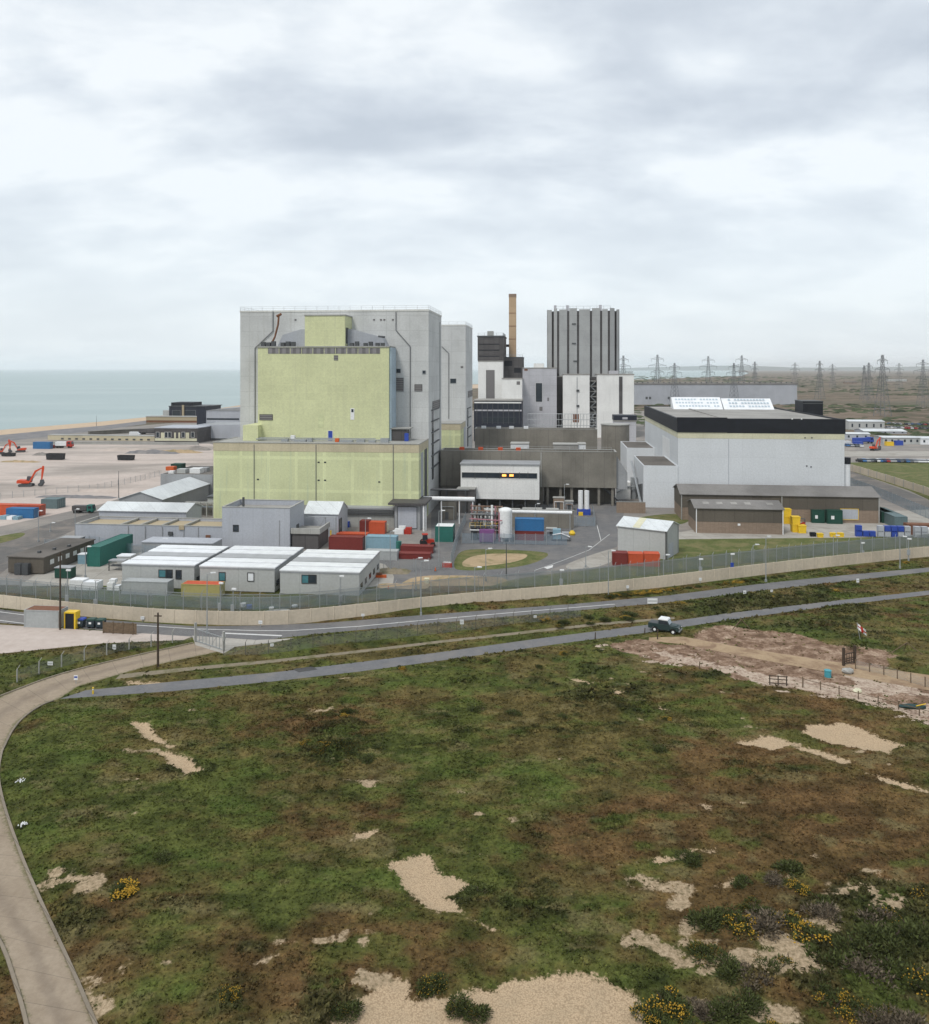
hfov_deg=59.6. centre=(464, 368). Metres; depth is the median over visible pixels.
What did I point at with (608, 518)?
station road
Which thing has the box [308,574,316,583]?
window
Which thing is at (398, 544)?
green drum
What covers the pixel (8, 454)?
skip
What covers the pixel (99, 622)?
wheeled bin
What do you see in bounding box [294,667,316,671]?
tar patch
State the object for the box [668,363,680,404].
electricity pylon
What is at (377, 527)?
shipping container
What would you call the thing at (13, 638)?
pale pad
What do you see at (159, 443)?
sea defence wall
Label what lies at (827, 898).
heath bush
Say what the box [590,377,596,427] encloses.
stair tower
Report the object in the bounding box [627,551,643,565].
shipping container
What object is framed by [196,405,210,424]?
dark stair block
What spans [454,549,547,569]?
grass island
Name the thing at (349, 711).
gorse bush
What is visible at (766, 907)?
heath bush
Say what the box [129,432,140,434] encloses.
van
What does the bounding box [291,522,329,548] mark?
hut
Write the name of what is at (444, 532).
shipping container
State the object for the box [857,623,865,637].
flag
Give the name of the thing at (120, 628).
wicker screen
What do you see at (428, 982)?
heath bush
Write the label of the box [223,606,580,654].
chain link fence
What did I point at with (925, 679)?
field fence
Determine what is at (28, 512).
shipping container
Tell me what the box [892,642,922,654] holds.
trestle
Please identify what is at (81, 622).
wheeled bin
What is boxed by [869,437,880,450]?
excavator
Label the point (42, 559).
brown hut
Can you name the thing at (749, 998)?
heath bush
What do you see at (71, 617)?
yellow cabinet
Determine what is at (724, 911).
heath bush
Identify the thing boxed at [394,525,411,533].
scrap pile
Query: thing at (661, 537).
white shed
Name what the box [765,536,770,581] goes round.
street lamp
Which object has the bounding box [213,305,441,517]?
reactor building
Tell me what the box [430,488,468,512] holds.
pipe rack
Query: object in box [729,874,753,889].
heath bush
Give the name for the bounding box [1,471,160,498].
site fence
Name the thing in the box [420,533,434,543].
tractor
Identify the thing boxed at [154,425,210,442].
canteen building
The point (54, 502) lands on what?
shipping container
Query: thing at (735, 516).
shed
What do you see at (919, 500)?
service road
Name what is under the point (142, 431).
lorry
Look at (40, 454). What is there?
rubble heap
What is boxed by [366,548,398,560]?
shipping container
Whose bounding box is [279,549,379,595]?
portable cabin
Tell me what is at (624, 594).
gorse bush
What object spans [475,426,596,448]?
turbine hall
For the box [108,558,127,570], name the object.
workbench
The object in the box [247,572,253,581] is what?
window
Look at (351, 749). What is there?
gorse bush
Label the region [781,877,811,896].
gorse bush
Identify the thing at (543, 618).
gorse bush
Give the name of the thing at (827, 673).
water barrel
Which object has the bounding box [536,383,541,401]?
window
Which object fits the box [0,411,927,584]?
yard ground
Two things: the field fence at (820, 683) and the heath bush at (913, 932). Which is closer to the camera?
the heath bush at (913, 932)
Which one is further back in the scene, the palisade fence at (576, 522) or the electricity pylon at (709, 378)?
the electricity pylon at (709, 378)
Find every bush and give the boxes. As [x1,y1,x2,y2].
[107,876,139,901]
[152,849,173,864]
[214,983,243,1004]
[298,739,312,745]
[309,744,324,754]
[314,758,334,767]
[320,739,345,750]
[321,710,334,717]
[327,1004,347,1020]
[331,997,364,1023]
[335,713,349,715]
[335,737,357,747]
[338,707,360,714]
[343,744,366,757]
[357,752,375,764]
[370,743,389,750]
[396,665,407,669]
[415,974,442,999]
[430,971,450,996]
[437,712,451,716]
[443,991,478,1019]
[457,882,489,895]
[460,1002,493,1023]
[466,705,486,712]
[481,658,491,662]
[506,708,522,716]
[532,614,550,622]
[556,712,567,718]
[557,619,570,624]
[583,614,594,619]
[599,616,610,620]
[604,593,615,598]
[611,696,623,702]
[617,592,627,597]
[622,611,638,616]
[624,591,635,595]
[628,1001,671,1023]
[633,590,645,595]
[641,983,693,1022]
[645,744,666,753]
[649,588,662,593]
[654,611,672,615]
[660,716,672,721]
[673,848,704,868]
[673,1009,703,1023]
[682,995,723,1023]
[684,904,728,934]
[685,938,730,969]
[697,1004,716,1023]
[705,990,751,1023]
[708,951,746,986]
[709,902,743,931]
[719,912,758,942]
[721,915,752,940]
[723,581,733,585]
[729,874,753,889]
[731,579,744,583]
[731,986,772,1019]
[734,965,774,991]
[736,895,764,914]
[737,958,755,981]
[738,906,788,942]
[754,905,779,918]
[754,956,785,977]
[760,1017,782,1023]
[762,870,784,890]
[769,907,806,931]
[770,856,804,880]
[772,953,796,965]
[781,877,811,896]
[787,918,835,945]
[795,900,844,925]
[808,945,858,974]
[808,967,836,998]
[810,893,840,910]
[812,985,856,1023]
[828,928,885,963]
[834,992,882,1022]
[841,951,899,990]
[848,920,913,961]
[851,1005,882,1023]
[855,904,896,927]
[864,1001,900,1017]
[867,953,928,993]
[869,1008,902,1023]
[882,915,928,947]
[882,1003,927,1023]
[896,656,911,661]
[901,962,928,1001]
[909,886,928,897]
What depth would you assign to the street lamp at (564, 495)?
218.32 m
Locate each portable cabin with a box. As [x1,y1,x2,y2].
[121,545,229,588]
[199,546,303,592]
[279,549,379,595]
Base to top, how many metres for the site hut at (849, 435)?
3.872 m
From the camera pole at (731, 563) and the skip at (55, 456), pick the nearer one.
the camera pole at (731, 563)
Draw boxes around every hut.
[7,538,95,574]
[141,537,222,552]
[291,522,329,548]
[304,501,348,536]
[845,432,869,439]
[846,419,884,429]
[854,429,907,433]
[874,436,919,443]
[885,379,906,380]
[917,436,928,444]
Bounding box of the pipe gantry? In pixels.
[185,501,212,516]
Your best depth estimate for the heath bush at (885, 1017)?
49.17 m
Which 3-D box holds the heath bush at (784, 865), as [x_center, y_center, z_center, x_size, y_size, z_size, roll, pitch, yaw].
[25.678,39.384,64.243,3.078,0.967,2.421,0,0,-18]
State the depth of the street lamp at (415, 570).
146.69 m
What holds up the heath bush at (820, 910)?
on the ground at (562, 995)
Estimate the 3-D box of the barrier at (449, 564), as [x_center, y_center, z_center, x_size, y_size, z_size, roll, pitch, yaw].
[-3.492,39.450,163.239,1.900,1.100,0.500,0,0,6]
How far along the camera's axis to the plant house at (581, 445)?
266.76 m
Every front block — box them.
[562,374,589,427]
[595,371,633,437]
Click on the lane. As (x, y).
(49, 990)
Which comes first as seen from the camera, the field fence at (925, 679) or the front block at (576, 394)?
the field fence at (925, 679)
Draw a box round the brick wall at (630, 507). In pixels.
[616,501,645,512]
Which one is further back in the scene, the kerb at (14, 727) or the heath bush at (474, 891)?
the kerb at (14, 727)
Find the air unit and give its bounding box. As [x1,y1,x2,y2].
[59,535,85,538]
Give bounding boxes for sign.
[647,598,656,604]
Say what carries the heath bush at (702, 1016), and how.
on the ground at (562, 995)
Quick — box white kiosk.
[206,494,212,503]
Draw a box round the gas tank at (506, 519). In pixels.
[499,507,511,540]
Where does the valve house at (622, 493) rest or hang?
on the yard ground at (415, 537)
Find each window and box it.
[158,569,165,577]
[166,569,172,578]
[172,410,179,415]
[175,570,181,578]
[184,410,195,415]
[219,572,225,580]
[233,525,238,531]
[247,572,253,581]
[301,575,308,583]
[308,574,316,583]
[450,378,455,382]
[486,370,494,398]
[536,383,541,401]
[619,376,622,413]
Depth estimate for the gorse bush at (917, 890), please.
60.59 m
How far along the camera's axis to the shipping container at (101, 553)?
167.18 m
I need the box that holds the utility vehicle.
[648,616,681,634]
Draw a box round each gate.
[194,622,224,650]
[842,645,855,665]
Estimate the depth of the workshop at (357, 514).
204.14 m
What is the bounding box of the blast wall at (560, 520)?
[512,509,573,528]
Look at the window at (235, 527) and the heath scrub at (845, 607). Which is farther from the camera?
the window at (235, 527)
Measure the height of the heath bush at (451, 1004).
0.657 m
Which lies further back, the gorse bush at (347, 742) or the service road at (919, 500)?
the service road at (919, 500)
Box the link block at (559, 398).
[557,376,562,427]
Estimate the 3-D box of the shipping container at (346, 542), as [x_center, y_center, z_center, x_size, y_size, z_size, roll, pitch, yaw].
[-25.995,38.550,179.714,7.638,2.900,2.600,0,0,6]
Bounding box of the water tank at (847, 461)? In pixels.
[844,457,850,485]
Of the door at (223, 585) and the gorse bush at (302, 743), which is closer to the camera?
the gorse bush at (302, 743)
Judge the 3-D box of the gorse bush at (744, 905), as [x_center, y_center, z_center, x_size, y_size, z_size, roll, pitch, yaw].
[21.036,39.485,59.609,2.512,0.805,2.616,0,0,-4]
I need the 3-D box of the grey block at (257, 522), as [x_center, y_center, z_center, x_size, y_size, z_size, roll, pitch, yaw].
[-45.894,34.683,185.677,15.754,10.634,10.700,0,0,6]
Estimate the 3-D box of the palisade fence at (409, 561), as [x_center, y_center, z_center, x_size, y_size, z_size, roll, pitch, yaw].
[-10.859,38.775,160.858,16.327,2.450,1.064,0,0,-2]
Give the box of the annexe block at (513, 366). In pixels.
[504,354,523,377]
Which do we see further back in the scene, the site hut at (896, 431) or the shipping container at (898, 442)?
the site hut at (896, 431)
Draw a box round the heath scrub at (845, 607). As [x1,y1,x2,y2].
[0,558,928,704]
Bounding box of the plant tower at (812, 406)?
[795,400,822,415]
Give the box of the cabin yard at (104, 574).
[21,550,393,585]
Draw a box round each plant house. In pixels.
[510,442,528,447]
[553,442,578,448]
[577,442,585,448]
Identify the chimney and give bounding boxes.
[506,294,515,356]
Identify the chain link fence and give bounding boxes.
[16,627,190,681]
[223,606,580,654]
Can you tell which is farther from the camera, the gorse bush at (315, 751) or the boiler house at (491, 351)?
the boiler house at (491, 351)
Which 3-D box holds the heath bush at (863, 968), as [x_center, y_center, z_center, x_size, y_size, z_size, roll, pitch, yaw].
[26.260,39.420,53.039,4.180,1.244,4.004,0,0,8]
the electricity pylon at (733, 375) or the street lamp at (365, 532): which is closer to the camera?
the street lamp at (365, 532)
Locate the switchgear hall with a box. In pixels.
[634,382,797,404]
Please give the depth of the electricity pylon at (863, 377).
1029.83 m
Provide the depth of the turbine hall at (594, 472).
237.66 m
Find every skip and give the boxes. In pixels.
[1,453,15,455]
[46,453,65,459]
[117,455,134,459]
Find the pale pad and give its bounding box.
[0,625,191,653]
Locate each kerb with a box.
[0,642,192,696]
[0,751,97,1023]
[0,938,28,1023]
[1,700,53,750]
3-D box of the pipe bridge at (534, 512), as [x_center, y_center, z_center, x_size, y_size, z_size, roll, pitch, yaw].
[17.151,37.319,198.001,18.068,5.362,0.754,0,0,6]
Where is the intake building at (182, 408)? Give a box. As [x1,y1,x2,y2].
[163,402,220,415]
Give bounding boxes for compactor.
[810,509,824,522]
[825,509,842,523]
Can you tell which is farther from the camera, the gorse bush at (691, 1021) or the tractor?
the tractor
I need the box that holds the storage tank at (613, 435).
[601,423,629,459]
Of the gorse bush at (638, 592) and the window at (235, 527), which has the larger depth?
the window at (235, 527)
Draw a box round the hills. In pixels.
[619,366,928,370]
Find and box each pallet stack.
[69,577,102,590]
[107,578,120,590]
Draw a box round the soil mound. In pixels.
[379,567,410,573]
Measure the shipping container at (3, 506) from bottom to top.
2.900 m
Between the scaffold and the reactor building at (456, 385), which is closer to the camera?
the reactor building at (456, 385)
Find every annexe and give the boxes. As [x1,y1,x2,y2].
[161,463,212,494]
[620,441,654,481]
[631,455,677,507]
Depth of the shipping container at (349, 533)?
191.10 m
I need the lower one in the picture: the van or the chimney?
the van
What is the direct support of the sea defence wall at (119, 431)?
on the yard ground at (415, 537)
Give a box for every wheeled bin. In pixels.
[77,617,86,627]
[86,617,97,627]
[95,618,106,628]
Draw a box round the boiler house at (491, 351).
[477,331,506,398]
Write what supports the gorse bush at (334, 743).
on the ground at (562, 995)
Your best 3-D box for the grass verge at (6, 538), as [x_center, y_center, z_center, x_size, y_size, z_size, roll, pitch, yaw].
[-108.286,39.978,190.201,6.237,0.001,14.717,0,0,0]
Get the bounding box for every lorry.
[55,441,73,447]
[72,504,95,512]
[138,429,154,434]
[852,437,873,443]
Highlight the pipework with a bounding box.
[470,504,505,541]
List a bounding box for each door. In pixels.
[61,498,64,506]
[61,610,62,625]
[168,582,170,593]
[222,583,224,594]
[328,430,332,440]
[339,517,341,531]
[350,408,353,419]
[397,506,416,528]
[668,542,672,557]
[840,509,858,519]
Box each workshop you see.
[347,505,393,527]
[388,496,431,530]
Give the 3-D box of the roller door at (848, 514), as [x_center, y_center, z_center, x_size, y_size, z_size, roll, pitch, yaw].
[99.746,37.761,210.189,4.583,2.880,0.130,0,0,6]
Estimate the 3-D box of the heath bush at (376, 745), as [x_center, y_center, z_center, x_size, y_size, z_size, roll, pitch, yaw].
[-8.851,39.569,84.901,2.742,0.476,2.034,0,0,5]
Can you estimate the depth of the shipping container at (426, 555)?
170.25 m
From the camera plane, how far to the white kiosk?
223.48 m
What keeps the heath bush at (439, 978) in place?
on the ground at (562, 995)
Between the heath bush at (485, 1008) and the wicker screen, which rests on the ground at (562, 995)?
the heath bush at (485, 1008)
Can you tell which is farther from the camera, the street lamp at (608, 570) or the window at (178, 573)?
the window at (178, 573)
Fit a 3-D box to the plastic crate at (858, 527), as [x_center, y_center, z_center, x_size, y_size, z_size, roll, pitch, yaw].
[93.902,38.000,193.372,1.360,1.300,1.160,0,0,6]
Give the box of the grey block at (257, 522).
[222,497,304,547]
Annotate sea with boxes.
[0,370,747,429]
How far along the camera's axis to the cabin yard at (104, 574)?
156.69 m
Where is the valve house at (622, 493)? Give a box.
[615,477,636,498]
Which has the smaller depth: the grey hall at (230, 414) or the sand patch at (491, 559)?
the sand patch at (491, 559)
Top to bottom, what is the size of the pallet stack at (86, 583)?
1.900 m
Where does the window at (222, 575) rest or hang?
in the portable cabin at (249, 568)
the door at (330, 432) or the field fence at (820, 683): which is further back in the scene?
the door at (330, 432)
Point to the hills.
(720, 368)
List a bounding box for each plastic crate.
[855,525,861,530]
[855,530,861,536]
[862,530,868,536]
[869,531,875,536]
[877,525,883,531]
[877,531,883,536]
[883,525,890,531]
[884,531,890,536]
[890,525,897,531]
[891,531,897,536]
[897,526,903,531]
[904,526,910,531]
[913,526,920,531]
[920,526,927,531]
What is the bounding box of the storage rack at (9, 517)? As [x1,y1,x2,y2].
[0,515,22,519]
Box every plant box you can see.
[442,501,456,519]
[457,487,475,512]
[484,508,499,523]
[522,507,541,508]
[546,527,556,535]
[553,496,563,509]
[565,500,573,509]
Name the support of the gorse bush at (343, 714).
on the ground at (562, 995)
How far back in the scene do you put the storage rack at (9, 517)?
214.56 m
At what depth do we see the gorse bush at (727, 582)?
150.43 m
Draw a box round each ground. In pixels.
[0,371,928,1023]
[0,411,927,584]
[0,444,212,525]
[844,439,928,461]
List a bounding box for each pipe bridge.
[423,496,474,523]
[512,510,571,516]
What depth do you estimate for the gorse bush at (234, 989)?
51.09 m
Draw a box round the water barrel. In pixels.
[824,669,831,677]
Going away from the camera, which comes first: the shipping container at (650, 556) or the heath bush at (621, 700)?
the heath bush at (621, 700)
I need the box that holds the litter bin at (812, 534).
[809,532,815,536]
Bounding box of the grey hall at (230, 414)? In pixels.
[206,407,239,422]
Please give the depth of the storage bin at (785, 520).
208.74 m
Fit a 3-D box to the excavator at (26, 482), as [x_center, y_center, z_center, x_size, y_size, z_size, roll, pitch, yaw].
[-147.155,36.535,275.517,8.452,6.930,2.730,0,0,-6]
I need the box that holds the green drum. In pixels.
[396,541,401,550]
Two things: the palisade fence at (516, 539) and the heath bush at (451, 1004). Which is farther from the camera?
the palisade fence at (516, 539)
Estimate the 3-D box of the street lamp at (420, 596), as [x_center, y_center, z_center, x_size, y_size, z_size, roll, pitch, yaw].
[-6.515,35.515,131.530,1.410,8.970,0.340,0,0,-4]
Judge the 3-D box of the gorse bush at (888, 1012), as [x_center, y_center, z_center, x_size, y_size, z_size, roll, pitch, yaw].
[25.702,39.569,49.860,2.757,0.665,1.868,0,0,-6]
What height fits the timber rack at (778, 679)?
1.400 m
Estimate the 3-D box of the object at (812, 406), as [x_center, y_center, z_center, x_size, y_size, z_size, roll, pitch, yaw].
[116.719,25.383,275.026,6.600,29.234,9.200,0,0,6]
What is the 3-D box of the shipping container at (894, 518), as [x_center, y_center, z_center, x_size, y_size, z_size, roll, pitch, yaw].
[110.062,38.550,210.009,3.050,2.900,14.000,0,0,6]
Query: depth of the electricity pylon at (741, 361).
1049.48 m
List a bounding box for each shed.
[616,516,679,559]
[673,484,880,523]
[687,499,784,534]
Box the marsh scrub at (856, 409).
[634,376,928,435]
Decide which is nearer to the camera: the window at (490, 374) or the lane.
the lane
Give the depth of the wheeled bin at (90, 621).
124.76 m
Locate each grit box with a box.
[816,533,823,537]
[829,532,835,536]
[837,532,843,536]
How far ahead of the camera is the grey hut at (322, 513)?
193.09 m
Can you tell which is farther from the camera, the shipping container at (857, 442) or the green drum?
the shipping container at (857, 442)
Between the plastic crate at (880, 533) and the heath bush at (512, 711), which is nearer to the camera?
the heath bush at (512, 711)
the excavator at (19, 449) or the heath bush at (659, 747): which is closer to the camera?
the heath bush at (659, 747)
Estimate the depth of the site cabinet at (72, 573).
154.41 m
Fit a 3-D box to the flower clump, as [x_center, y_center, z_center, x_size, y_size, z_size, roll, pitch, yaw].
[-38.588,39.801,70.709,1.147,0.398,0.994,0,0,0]
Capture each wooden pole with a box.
[57,552,63,629]
[154,613,161,666]
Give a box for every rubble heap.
[1,460,39,462]
[16,477,91,478]
[31,452,45,455]
[35,495,116,498]
[42,488,143,492]
[97,447,159,450]
[124,449,178,453]
[164,449,202,452]
[183,446,211,450]
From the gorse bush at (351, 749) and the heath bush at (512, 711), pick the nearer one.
the gorse bush at (351, 749)
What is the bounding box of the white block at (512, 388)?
[502,378,522,398]
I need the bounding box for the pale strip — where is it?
[403,575,506,585]
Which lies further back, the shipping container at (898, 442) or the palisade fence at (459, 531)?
the shipping container at (898, 442)
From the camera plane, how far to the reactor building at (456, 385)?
298.42 m
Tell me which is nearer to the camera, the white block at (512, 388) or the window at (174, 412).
the white block at (512, 388)
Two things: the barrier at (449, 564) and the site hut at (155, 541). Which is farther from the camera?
the site hut at (155, 541)
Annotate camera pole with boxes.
[65,569,70,601]
[93,579,98,603]
[218,582,223,610]
[231,588,236,610]
[339,575,343,605]
[559,569,563,584]
[730,553,734,566]
[907,538,911,560]
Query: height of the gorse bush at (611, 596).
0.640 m
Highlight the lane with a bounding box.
[0,643,216,1023]
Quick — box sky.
[0,0,928,369]
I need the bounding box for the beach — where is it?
[0,380,635,434]
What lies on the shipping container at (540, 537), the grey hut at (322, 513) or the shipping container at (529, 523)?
the shipping container at (529, 523)
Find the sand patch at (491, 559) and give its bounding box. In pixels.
[462,553,526,566]
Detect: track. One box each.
[116,617,674,678]
[649,637,928,689]
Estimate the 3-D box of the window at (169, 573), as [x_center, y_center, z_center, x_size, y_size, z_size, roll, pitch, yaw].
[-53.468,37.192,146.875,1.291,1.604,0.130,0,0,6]
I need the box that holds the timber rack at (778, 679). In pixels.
[768,675,787,685]
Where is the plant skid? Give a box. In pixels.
[553,528,570,540]
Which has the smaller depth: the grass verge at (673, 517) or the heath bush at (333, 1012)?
the heath bush at (333, 1012)
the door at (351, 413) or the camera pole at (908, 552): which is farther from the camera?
the door at (351, 413)
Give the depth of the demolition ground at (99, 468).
321.32 m
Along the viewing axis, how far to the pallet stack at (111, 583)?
145.69 m
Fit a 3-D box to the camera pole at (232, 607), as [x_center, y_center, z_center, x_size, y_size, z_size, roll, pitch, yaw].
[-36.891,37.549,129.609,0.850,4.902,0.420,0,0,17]
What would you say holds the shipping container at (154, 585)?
on the cabin yard at (104, 574)
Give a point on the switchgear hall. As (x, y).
(653, 393)
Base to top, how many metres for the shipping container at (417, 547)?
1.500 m
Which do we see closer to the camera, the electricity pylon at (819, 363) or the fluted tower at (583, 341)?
the fluted tower at (583, 341)
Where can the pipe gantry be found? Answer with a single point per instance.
(207, 509)
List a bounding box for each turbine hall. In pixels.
[441,446,626,505]
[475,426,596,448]
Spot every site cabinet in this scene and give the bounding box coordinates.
[54,565,76,578]
[77,552,86,563]
[116,553,135,567]
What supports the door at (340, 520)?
in the grey hut at (322, 513)
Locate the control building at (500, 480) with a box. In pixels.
[460,460,540,507]
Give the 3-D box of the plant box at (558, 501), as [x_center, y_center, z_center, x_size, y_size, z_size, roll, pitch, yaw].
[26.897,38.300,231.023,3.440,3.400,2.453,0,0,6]
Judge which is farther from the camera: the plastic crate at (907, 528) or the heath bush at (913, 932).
the plastic crate at (907, 528)
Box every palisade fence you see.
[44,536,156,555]
[384,558,447,569]
[451,513,465,562]
[462,533,558,544]
[574,504,594,525]
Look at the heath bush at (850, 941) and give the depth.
55.30 m
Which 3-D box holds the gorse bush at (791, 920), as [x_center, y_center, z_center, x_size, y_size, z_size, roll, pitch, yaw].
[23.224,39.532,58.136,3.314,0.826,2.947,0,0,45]
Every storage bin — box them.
[783,508,791,516]
[783,516,788,523]
[790,515,800,524]
[790,523,797,531]
[797,524,805,532]
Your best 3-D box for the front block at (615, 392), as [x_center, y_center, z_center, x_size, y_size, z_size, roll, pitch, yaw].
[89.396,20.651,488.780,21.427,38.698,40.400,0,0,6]
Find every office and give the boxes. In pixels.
[76,516,221,545]
[198,421,239,439]
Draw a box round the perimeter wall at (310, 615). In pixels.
[0,546,928,624]
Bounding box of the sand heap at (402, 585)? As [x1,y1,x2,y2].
[377,583,429,588]
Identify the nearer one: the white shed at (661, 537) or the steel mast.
the steel mast
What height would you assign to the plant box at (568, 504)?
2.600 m
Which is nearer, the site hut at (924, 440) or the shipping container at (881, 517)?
the shipping container at (881, 517)
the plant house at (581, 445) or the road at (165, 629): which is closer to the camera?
the road at (165, 629)
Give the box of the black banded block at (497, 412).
[473,398,522,440]
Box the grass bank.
[496,536,928,585]
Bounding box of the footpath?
[61,591,928,698]
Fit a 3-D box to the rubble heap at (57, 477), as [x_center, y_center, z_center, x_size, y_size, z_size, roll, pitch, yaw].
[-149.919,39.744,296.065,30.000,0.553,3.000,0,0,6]
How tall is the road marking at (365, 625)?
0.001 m
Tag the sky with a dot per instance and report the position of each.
(733, 179)
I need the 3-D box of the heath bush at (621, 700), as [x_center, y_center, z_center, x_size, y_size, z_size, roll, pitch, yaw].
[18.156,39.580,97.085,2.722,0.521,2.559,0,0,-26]
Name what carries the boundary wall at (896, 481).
on the yard ground at (415, 537)
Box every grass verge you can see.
[0,533,24,542]
[640,514,687,523]
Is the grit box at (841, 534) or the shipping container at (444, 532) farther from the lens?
the grit box at (841, 534)
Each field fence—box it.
[802,677,928,715]
[855,659,928,686]
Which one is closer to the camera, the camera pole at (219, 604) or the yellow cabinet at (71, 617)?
the yellow cabinet at (71, 617)
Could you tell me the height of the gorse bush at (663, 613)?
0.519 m
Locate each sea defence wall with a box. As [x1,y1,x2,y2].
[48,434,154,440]
[53,441,198,444]
[88,428,154,433]
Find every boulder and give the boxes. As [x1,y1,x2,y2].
[842,668,853,673]
[853,688,861,692]
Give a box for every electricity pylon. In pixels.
[620,355,630,373]
[649,355,665,382]
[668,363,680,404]
[702,356,714,382]
[726,363,740,397]
[736,355,749,382]
[752,362,757,382]
[790,362,799,392]
[814,361,824,398]
[859,365,868,399]
[863,363,874,402]
[873,355,891,416]
[894,363,903,390]
[915,360,928,406]
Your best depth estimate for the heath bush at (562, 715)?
92.36 m
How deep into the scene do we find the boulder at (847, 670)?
106.08 m
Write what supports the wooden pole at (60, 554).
on the pale pad
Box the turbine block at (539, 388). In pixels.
[522,363,556,427]
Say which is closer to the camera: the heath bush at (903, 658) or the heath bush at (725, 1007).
the heath bush at (725, 1007)
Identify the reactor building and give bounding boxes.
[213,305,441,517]
[441,321,472,448]
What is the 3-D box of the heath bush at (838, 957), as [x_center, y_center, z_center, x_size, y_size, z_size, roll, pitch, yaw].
[24.783,39.394,53.884,4.290,1.140,3.707,0,0,10]
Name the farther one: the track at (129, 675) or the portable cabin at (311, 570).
the portable cabin at (311, 570)
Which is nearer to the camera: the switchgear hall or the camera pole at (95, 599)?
the camera pole at (95, 599)
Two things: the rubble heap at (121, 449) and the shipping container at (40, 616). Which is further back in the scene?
the rubble heap at (121, 449)
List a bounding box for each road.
[0,511,98,573]
[0,567,928,639]
[380,497,626,583]
[844,451,928,455]
[850,471,928,509]
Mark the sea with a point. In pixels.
(34, 398)
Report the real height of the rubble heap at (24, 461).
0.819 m
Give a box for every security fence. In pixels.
[0,532,928,610]
[0,580,421,609]
[422,533,928,593]
[850,478,928,517]
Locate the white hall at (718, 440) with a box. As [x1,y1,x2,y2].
[644,397,845,485]
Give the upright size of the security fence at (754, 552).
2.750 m
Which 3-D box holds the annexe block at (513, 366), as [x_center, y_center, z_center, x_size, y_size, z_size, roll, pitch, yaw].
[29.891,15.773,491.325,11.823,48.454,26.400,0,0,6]
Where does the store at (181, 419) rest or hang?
on the ground at (562, 995)
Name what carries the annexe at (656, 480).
on the yard ground at (415, 537)
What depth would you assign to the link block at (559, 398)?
485.77 m
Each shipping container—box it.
[0,503,45,515]
[6,507,38,517]
[24,605,67,627]
[33,442,52,448]
[41,497,65,508]
[87,534,132,566]
[121,577,173,595]
[181,580,224,597]
[329,534,364,549]
[336,531,368,534]
[359,519,370,531]
[366,534,397,548]
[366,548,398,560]
[369,520,386,533]
[398,551,431,559]
[400,544,434,553]
[435,523,454,541]
[515,517,543,530]
[515,531,543,540]
[612,550,627,565]
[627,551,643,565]
[643,551,659,566]
[852,441,862,443]
[880,507,891,522]
[880,507,907,525]
[884,442,893,445]
[894,440,902,444]
[903,522,928,534]
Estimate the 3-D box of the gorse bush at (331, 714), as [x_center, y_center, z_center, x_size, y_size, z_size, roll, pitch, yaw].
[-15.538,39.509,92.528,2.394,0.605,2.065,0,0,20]
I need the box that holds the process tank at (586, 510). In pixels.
[577,490,590,515]
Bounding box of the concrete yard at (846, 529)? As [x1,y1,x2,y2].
[679,509,928,538]
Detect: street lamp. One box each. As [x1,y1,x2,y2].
[37,510,42,541]
[84,546,91,576]
[206,572,215,633]
[365,518,370,549]
[390,530,396,568]
[415,557,422,587]
[420,560,428,615]
[474,566,481,591]
[564,484,568,509]
[608,550,615,593]
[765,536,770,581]
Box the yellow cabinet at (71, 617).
[64,610,79,628]
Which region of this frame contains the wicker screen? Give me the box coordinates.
[103,621,136,634]
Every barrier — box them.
[376,572,386,577]
[442,562,451,567]
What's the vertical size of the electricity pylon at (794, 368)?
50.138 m
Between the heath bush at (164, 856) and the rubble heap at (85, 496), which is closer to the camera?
the heath bush at (164, 856)
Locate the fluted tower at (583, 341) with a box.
[547,305,618,376]
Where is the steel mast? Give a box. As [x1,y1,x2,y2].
[505,543,506,576]
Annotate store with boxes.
[97,501,202,517]
[118,477,209,502]
[145,416,196,422]
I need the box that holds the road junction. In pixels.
[192,636,292,652]
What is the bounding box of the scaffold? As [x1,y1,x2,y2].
[528,413,596,427]
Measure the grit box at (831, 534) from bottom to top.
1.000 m
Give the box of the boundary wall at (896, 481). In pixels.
[850,464,928,495]
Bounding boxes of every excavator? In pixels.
[0,442,10,453]
[8,439,26,452]
[16,466,44,486]
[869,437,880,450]
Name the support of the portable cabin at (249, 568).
on the cabin yard at (104, 574)
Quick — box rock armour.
[0,421,145,441]
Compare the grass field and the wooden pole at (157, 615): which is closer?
the wooden pole at (157, 615)
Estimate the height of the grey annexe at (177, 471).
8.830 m
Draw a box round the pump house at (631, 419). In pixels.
[612,414,636,440]
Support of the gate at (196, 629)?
on the road junction
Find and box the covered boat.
[899,703,925,709]
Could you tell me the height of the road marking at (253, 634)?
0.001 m
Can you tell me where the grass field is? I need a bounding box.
[851,462,928,496]
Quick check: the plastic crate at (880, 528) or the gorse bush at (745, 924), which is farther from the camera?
the plastic crate at (880, 528)
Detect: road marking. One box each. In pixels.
[139,604,611,630]
[225,633,281,635]

